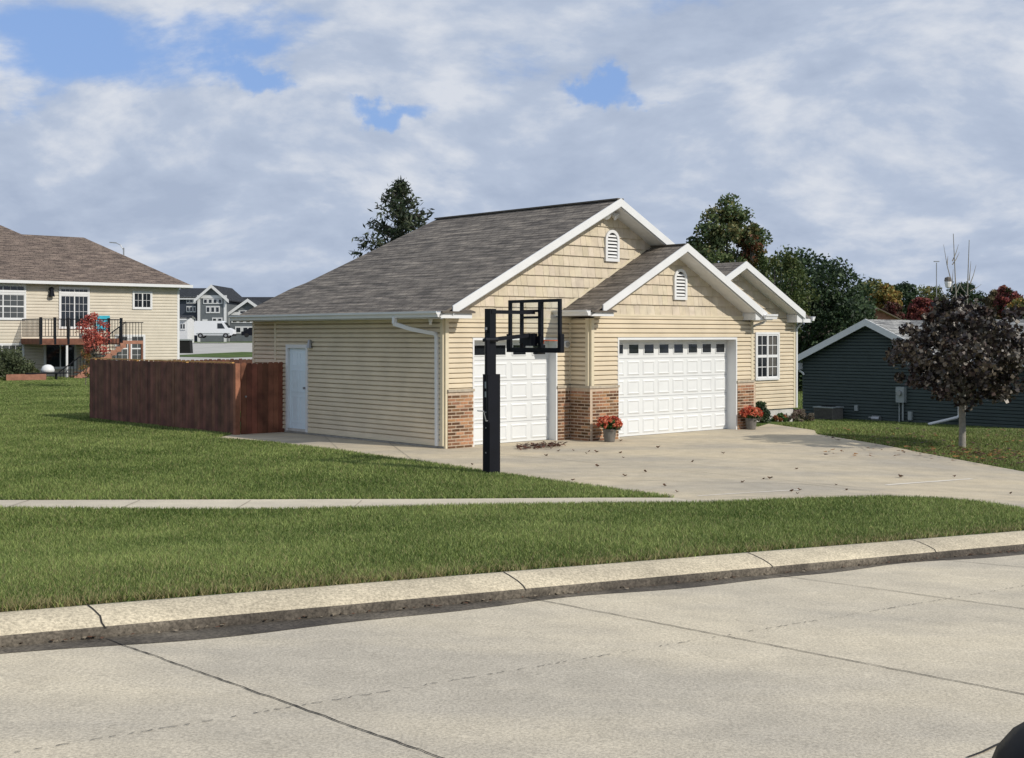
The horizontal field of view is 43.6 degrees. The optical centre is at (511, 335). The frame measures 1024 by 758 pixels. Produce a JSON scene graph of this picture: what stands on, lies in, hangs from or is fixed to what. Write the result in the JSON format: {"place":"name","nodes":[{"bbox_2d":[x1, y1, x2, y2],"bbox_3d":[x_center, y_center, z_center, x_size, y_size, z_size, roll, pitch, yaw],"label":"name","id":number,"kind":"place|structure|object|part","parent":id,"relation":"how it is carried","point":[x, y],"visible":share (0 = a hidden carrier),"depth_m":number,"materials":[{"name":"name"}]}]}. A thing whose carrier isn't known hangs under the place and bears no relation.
{"place":"outdoors","nodes":[
{"label":"outdoors","id":0,"kind":"place"},
{"bbox_2d":[180,343,251,360],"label":"road","id":1,"kind":"structure","parent":0,"point":[202,348],"depth_m":152.50,"materials":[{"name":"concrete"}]},
{"bbox_2d":[194,321,235,337],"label":"delivery van","id":2,"kind":"object","parent":1,"relation":"on","point":[202,329],"visible":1,"depth_m":182.00,"materials":[{"name":"paint"}]},
{"label":"side window","id":3,"kind":"part","parent":2,"relation":"part of","materials":[{"name":"black glass"}]},
{"bbox_2d":[180,352,251,357],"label":"verge island","id":4,"kind":"structure","parent":1,"relation":"on","point":[238,354],"depth_m":129.94,"materials":[{"name":"plant"}]},
{"bbox_2d":[241,328,251,336],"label":"parked car","id":5,"kind":"object","parent":1,"relation":"on","point":[247,332],"visible":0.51,"depth_m":187.15,"materials":[{"name":"black paint"}]},
{"bbox_2d":[0,498,694,508],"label":"pavement","id":6,"kind":"structure","parent":0,"point":[236,503],"depth_m":16.97,"materials":[{"name":"concrete"}]},
{"bbox_2d":[0,554,1023,757],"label":"road","id":7,"kind":"structure","parent":0,"point":[638,690],"depth_m":7.04,"materials":[{"name":"concrete"}]},
{"bbox_2d":[0,530,1023,646],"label":"kerb","id":8,"kind":"structure","parent":7,"relation":"on","point":[38,626],"depth_m":9.36,"materials":[{"name":"concrete"}]},
{"bbox_2d":[85,539,936,627],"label":"kerb joints","id":9,"kind":"object","parent":8,"relation":"on","point":[499,571],"visible":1,"depth_m":9.73,"materials":[{"name":"grey concrete"}]},
{"bbox_2d":[0,550,1023,653],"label":"gutter stain","id":10,"kind":"object","parent":7,"relation":"on","point":[213,632],"visible":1,"depth_m":8.64,"materials":[{"name":"grey concrete"}]},
{"bbox_2d":[2,428,1023,646],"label":"leaf litter","id":11,"kind":"object","parent":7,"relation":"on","point":[932,448],"visible":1,"depth_m":24.14,"materials":[{"name":"brown plant"}]},
{"bbox_2d":[17,559,1023,757],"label":"road joints","id":12,"kind":"object","parent":7,"relation":"on","point":[990,747],"visible":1,"depth_m":7.09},
{"bbox_2d":[0,0,1023,299],"label":"sky","id":13,"kind":"structure","parent":0,"point":[243,146],"materials":[{"name":"blue"}]},
{"bbox_2d":[0,341,1023,611],"bbox_3d":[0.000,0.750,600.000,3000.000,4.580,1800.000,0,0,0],"label":"ground","id":14,"kind":"structure","parent":0,"point":[554,567],"depth_m":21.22,"materials":[{"name":"green plant"}]},
{"bbox_2d":[0,346,35,377],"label":"shrub","id":15,"kind":"object","parent":14,"relation":"on","point":[12,363],"visible":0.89,"depth_m":63.67,"materials":[{"name":"green plant"}]},
{"bbox_2d":[6,374,45,380],"bbox_3d":[-23.875,2.080,63.000,1.800,0.320,0.800,0,0,-17],"label":"planter box","id":16,"kind":"object","parent":14,"relation":"on","point":[12,377],"visible":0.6,"depth_m":62.67,"materials":[{"name":"brown brick"}]},
{"bbox_2d":[27,362,39,372],"bbox_3d":[-24.617,1.835,64.952,1.339,0.974,1.187,0,0,-22],"label":"shrub","id":17,"kind":"object","parent":14,"relation":"on","point":[34,370],"visible":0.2,"depth_m":64.85,"materials":[{"name":"green plant"}]},
{"bbox_2d":[25,365,69,378],"bbox_3d":[-23.216,1.850,63.988,2.050,0.780,0.660,0,0,-29],"label":"grill","id":18,"kind":"object","parent":14,"relation":"on","point":[47,369],"visible":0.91,"depth_m":63.79,"materials":[{"name":"white paint"}]},
{"bbox_2d":[79,349,92,384],"bbox_3d":[-18.875,1.470,56.970,0.734,1.840,0.787,0,0,0],"label":"young tree","id":19,"kind":"object","parent":14,"relation":"on","point":[86,357],"visible":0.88,"depth_m":57.00,"materials":[{"name":"brown plant"}]},
{"bbox_2d":[75,312,110,357],"bbox_3d":[-18.055,0.683,54.986,1.402,3.414,1.523,0,0,41],"label":"red maple","id":20,"kind":"object","parent":14,"relation":"on","point":[93,334],"visible":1,"depth_m":54.95,"materials":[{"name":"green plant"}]},
{"bbox_2d":[0,225,192,377],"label":"beige house","id":21,"kind":"structure","parent":14,"relation":"on","point":[54,290],"depth_m":70.85,"materials":[{"name":"beige plastic"}]},
{"bbox_2d":[0,343,23,364],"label":"window","id":22,"kind":"structure","parent":21,"relation":"in","point":[6,345],"depth_m":68.08,"materials":[{"name":"white paint"}]},
{"bbox_2d":[0,284,25,292],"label":"window","id":23,"kind":"structure","parent":21,"relation":"in","point":[15,288],"depth_m":68.11,"materials":[{"name":"white paint"}]},
{"bbox_2d":[0,292,25,319],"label":"window","id":24,"kind":"structure","parent":21,"relation":"in","point":[12,305],"depth_m":68.08,"materials":[{"name":"white paint"}]},
{"bbox_2d":[43,345,76,368],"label":"patio door","id":25,"kind":"structure","parent":21,"relation":"in","point":[54,355],"depth_m":69.78,"materials":[{"name":"white paint"}]},
{"bbox_2d":[58,294,89,328],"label":"sliding door","id":26,"kind":"structure","parent":21,"relation":"in","point":[72,306],"depth_m":70.27,"materials":[{"name":"white paint"}]},
{"bbox_2d":[59,287,89,293],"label":"window","id":27,"kind":"structure","parent":21,"relation":"in","point":[62,290],"depth_m":70.31,"materials":[{"name":"white paint"}]},
{"bbox_2d":[96,316,109,330],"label":"deck chair","id":28,"kind":"object","parent":21,"relation":"on","point":[103,317],"visible":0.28,"depth_m":69.88,"materials":[{"name":"teal fabric"}]},
{"bbox_2d":[114,335,128,358],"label":"window","id":29,"kind":"structure","parent":21,"relation":"in","point":[123,354],"depth_m":72.24,"materials":[{"name":"white paint"}]},
{"bbox_2d":[129,335,144,360],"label":"window","id":30,"kind":"structure","parent":21,"relation":"in","point":[135,348],"depth_m":72.81,"materials":[{"name":"white paint"}]},
{"bbox_2d":[132,291,151,308],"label":"window","id":31,"kind":"structure","parent":21,"relation":"in","point":[140,299],"depth_m":72.97,"materials":[{"name":"white paint"}]},
{"bbox_2d":[89,358,283,434],"bbox_3d":[-6.760,1.448,33.330,5.430,1.685,7.770,0,0,-42],"label":"wooden fence","id":32,"kind":"object","parent":14,"relation":"on","point":[217,395],"visible":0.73,"depth_m":30.27,"materials":[{"name":"brown wood"}]},
{"bbox_2d":[180,339,192,352],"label":"wheelie bin","id":33,"kind":"object","parent":14,"relation":"on","point":[186,345],"visible":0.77,"depth_m":95.58,"materials":[{"name":"plastic"}]},
{"bbox_2d":[180,315,195,342],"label":"house","id":34,"kind":"structure","parent":14,"relation":"on","point":[186,326],"depth_m":186.11,"materials":[{"name":"paint"}]},
{"bbox_2d":[180,288,205,340],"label":"townhouse","id":35,"kind":"structure","parent":14,"relation":"on","point":[188,304],"depth_m":198.00,"materials":[{"name":"blue"}]},
{"bbox_2d":[194,285,244,341],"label":"townhouse","id":36,"kind":"structure","parent":14,"relation":"on","point":[216,303],"depth_m":195.00,"materials":[{"name":"grey"}]},
{"bbox_2d":[215,306,219,312],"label":"window","id":37,"kind":"structure","parent":36,"relation":"in","point":[217,308],"depth_m":194.89,"materials":[{"name":"white paint"}]},
{"bbox_2d":[228,299,261,341],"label":"townhouse","id":38,"kind":"structure","parent":14,"relation":"on","point":[241,308],"depth_m":197.00,"materials":[{"name":"grey"}]},
{"bbox_2d":[235,326,241,332],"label":"window","id":39,"kind":"structure","parent":38,"relation":"in","point":[238,329],"depth_m":196.90,"materials":[{"name":"white paint"}]},
{"bbox_2d":[243,297,272,302],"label":"townhouse","id":40,"kind":"structure","parent":14,"relation":"on","point":[262,299],"depth_m":212.49,"materials":[{"name":"grey"}]},
{"bbox_2d":[348,176,434,258],"bbox_3d":[-3.851,-1.742,45.810,5.826,8.028,5.354,0,0,0],"label":"spruce tree","id":41,"kind":"object","parent":14,"relation":"on","point":[403,215],"visible":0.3,"depth_m":45.73,"materials":[{"name":"green plant"}]},
{"bbox_2d":[477,299,563,473],"bbox_3d":[0.174,0.822,21.069,1.371,2.836,1.557,0,0,3],"label":"basketball hoop","id":42,"kind":"object","parent":14,"relation":"on","point":[491,420],"visible":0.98,"depth_m":20.68,"materials":[{"name":"black paint"}]},
{"bbox_2d":[228,198,814,448],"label":"ranch house","id":43,"kind":"structure","parent":14,"relation":"on","point":[662,332],"depth_m":27.96,"materials":[{"name":"plastic"}]},
{"bbox_2d":[286,344,309,432],"bbox_3d":[-4.855,1.195,29.084,0.100,1.970,0.910,0,0,-42],"label":"side door","id":44,"kind":"structure","parent":43,"relation":"in","point":[297,359],"depth_m":29.13,"materials":[{"name":"paint"}]},
{"bbox_2d":[471,338,556,446],"bbox_3d":[0.000,1.145,26.498,2.350,2.190,0.274,0,0,-42],"label":"garage door","id":45,"kind":"structure","parent":43,"relation":"in","point":[528,381],"depth_m":26.78,"materials":[{"name":"metal"}]},
{"bbox_2d":[616,337,736,436],"bbox_3d":[3.695,1.145,29.048,4.100,2.190,0.324,0,0,-42],"label":"garage door","id":46,"kind":"structure","parent":43,"relation":"in","point":[668,384],"depth_m":29.24,"materials":[{"name":"metal"}]},
{"bbox_2d":[754,332,779,379],"bbox_3d":[6.670,0.545,33.546,1.020,1.250,0.102,0,0,-42],"label":"window","id":47,"kind":"structure","parent":43,"relation":"in","point":[767,344],"depth_m":33.51,"materials":[{"name":"white paint"}]},
{"bbox_2d":[686,192,773,282],"bbox_3d":[9.928,-1.757,60.058,4.584,9.894,4.617,0,0,0],"label":"pear tree","id":48,"kind":"object","parent":14,"relation":"on","point":[730,218],"visible":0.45,"depth_m":59.26,"materials":[{"name":"green plant"}]},
{"bbox_2d":[733,234,766,266],"bbox_3d":[10.987,-0.745,59.046,1.376,7.870,1.313,0,0,45],"label":"autumn tree","id":49,"kind":"object","parent":14,"relation":"on","point":[747,245],"visible":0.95,"depth_m":58.83,"materials":[{"name":"brown plant"}]},
{"bbox_2d":[755,401,771,422],"bbox_3d":[6.397,1.978,32.901,0.536,0.633,0.526,0,0,0],"label":"shrub","id":50,"kind":"object","parent":14,"relation":"on","point":[766,416],"visible":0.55,"depth_m":32.79,"materials":[{"name":"green plant"}]},
{"bbox_2d":[768,412,787,421],"bbox_3d":[6.977,2.183,33.820,0.671,0.296,0.713,0,0,-40],"label":"garden plant","id":51,"kind":"object","parent":14,"relation":"on","point":[780,417],"visible":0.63,"depth_m":33.56,"materials":[{"name":"green plant"}]},
{"bbox_2d":[756,245,819,334],"bbox_3d":[13.085,-0.669,64.035,4.361,7.718,4.885,0,0,0],"label":"broadleaf tree","id":52,"kind":"object","parent":14,"relation":"on","point":[798,296],"visible":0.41,"depth_m":63.13,"materials":[{"name":"green plant"}]},
{"bbox_2d":[785,408,814,421],"bbox_3d":[7.557,2.167,34.605,1.209,0.434,1.246,0,0,0],"label":"shrub","id":53,"kind":"object","parent":14,"relation":"on","point":[798,413],"visible":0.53,"depth_m":34.35,"materials":[{"name":"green plant"}]},
{"bbox_2d":[770,246,880,390],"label":"broadleaf tree","id":54,"kind":"object","parent":14,"relation":"on","point":[846,312],"visible":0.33,"depth_m":68.38,"materials":[{"name":"green plant"}]},
{"bbox_2d":[813,405,843,419],"bbox_3d":[11.376,2.788,46.060,0.684,0.504,0.855,0,0,-42],"label":"air conditioner","id":55,"kind":"object","parent":14,"relation":"on","point":[829,412],"visible":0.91,"depth_m":45.82,"materials":[{"name":"black paint"}]},
{"bbox_2d":[803,298,878,332],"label":"broadleaf tree","id":56,"kind":"object","parent":14,"relation":"on","point":[860,309],"visible":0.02,"depth_m":75.41,"materials":[{"name":"green plant"}]},
{"bbox_2d":[852,278,883,306],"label":"broadleaf tree","id":57,"kind":"object","parent":14,"relation":"on","point":[873,283],"visible":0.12,"depth_m":117.69,"materials":[{"name":"green plant"}]},
{"bbox_2d":[869,282,902,308],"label":"autumn tree","id":58,"kind":"object","parent":14,"relation":"on","point":[888,292],"visible":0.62,"depth_m":115.39,"materials":[{"name":"yellow plant"}]},
{"bbox_2d":[874,308,901,319],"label":"brown house","id":59,"kind":"structure","parent":14,"relation":"on","point":[882,314],"depth_m":84.99,"materials":[{"name":"brown wood"}]},
{"bbox_2d":[882,301,904,319],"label":"red maple","id":60,"kind":"object","parent":14,"relation":"on","point":[892,308],"visible":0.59,"depth_m":109.64,"materials":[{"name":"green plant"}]},
{"bbox_2d":[892,281,918,319],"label":"broadleaf tree","id":61,"kind":"object","parent":14,"relation":"on","point":[909,291],"visible":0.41,"depth_m":124.11,"materials":[{"name":"green plant"}]},
{"bbox_2d":[798,319,1023,428],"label":"dark house","id":62,"kind":"structure","parent":14,"relation":"on","point":[850,371],"depth_m":45.32,"materials":[{"name":"plastic"}]},
{"bbox_2d":[905,297,932,319],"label":"red maple","id":63,"kind":"object","parent":14,"relation":"on","point":[917,308],"visible":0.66,"depth_m":111.44,"materials":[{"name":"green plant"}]},
{"bbox_2d":[916,285,951,306],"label":"broadleaf tree","id":64,"kind":"object","parent":14,"relation":"on","point":[926,292],"visible":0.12,"depth_m":129.16,"materials":[{"name":"green plant"}]},
{"bbox_2d":[934,261,938,304],"bbox_3d":[19.883,-0.218,60.000,0.240,6.516,0.100,0,0,0],"label":"antenna pole","id":65,"kind":"object","parent":14,"relation":"on","point":[936,278],"visible":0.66,"depth_m":59.98,"materials":[{"name":"grey metal"}]},
{"bbox_2d":[940,234,961,409],"bbox_3d":[12.352,-0.055,36.025,0.653,5.600,0.118,0,0,0],"label":"bare sapling","id":66,"kind":"object","parent":14,"relation":"on","point":[954,259],"visible":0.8,"depth_m":36.01,"materials":[{"name":"brown plant"}]},
{"bbox_2d":[944,277,951,287],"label":"bird house","id":67,"kind":"structure","parent":66,"relation":"hanging from","point":[947,280],"depth_m":35.83,"materials":[{"name":"white wood"}]},
{"bbox_2d":[882,294,1023,447],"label":"maroon maple","id":68,"kind":"object","parent":14,"relation":"on","point":[976,334],"visible":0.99,"depth_m":25.23,"materials":[{"name":"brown plant"}]},
{"bbox_2d":[946,281,986,305],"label":"broadleaf tree","id":69,"kind":"object","parent":14,"relation":"on","point":[972,295],"visible":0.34,"depth_m":127.33,"materials":[{"name":"green plant"}]},
{"bbox_2d":[958,240,979,413],"bbox_3d":[13.256,0.042,37.025,0.669,5.596,0.118,0,0,0],"label":"bare sapling","id":70,"kind":"object","parent":14,"relation":"on","point":[967,286],"visible":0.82,"depth_m":37.00,"materials":[{"name":"brown plant"}]},
{"bbox_2d":[981,289,999,318],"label":"autumn tree","id":71,"kind":"object","parent":14,"relation":"on","point":[989,299],"visible":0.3,"depth_m":121.47,"materials":[{"name":"green plant"}]},
{"bbox_2d":[993,285,1023,317],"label":"red maple","id":72,"kind":"object","parent":14,"relation":"on","point":[1002,299],"visible":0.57,"depth_m":118.53,"materials":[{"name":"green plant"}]},
{"bbox_2d":[1005,297,1023,318],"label":"autumn tree","id":73,"kind":"object","parent":14,"relation":"on","point":[1019,302],"visible":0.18,"depth_m":111.48,"materials":[{"name":"yellow plant"}]},
{"bbox_2d":[221,424,1023,507],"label":"driveway","id":74,"kind":"structure","parent":0,"point":[776,453],"depth_m":22.34,"materials":[{"name":"concrete"}]},
{"bbox_2d":[8,439,969,507],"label":"driveway joints","id":75,"kind":"object","parent":74,"relation":"on","point":[683,470],"visible":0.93,"depth_m":19.45,"materials":[{"name":"grey concrete"}]},
{"bbox_2d":[516,441,567,449],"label":"leaf litter","id":76,"kind":"object","parent":74,"relation":"on","point":[536,445],"visible":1,"depth_m":25.43,"materials":[{"name":"brown plant"}]},
{"bbox_2d":[595,415,622,441],"bbox_3d":[2.038,1.945,26.801,0.579,0.565,0.555,0,0,0],"label":"flower pot","id":77,"kind":"object","parent":74,"relation":"on","point":[611,425],"visible":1,"depth_m":26.70,"materials":[{"name":"red plant"}]},
{"bbox_2d":[739,405,762,429],"bbox_3d":[5.655,1.945,30.344,0.588,0.566,0.575,0,0,0],"label":"flower pot","id":78,"kind":"object","parent":74,"relation":"on","point":[751,414],"visible":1,"depth_m":30.22,"materials":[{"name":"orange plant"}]},
{"bbox_2d":[992,722,1023,757],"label":"car side mirror","id":79,"kind":"object","parent":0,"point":[1010,744],"visible":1,"depth_m":0.99,"materials":[{"name":"plastic"}]}
]}

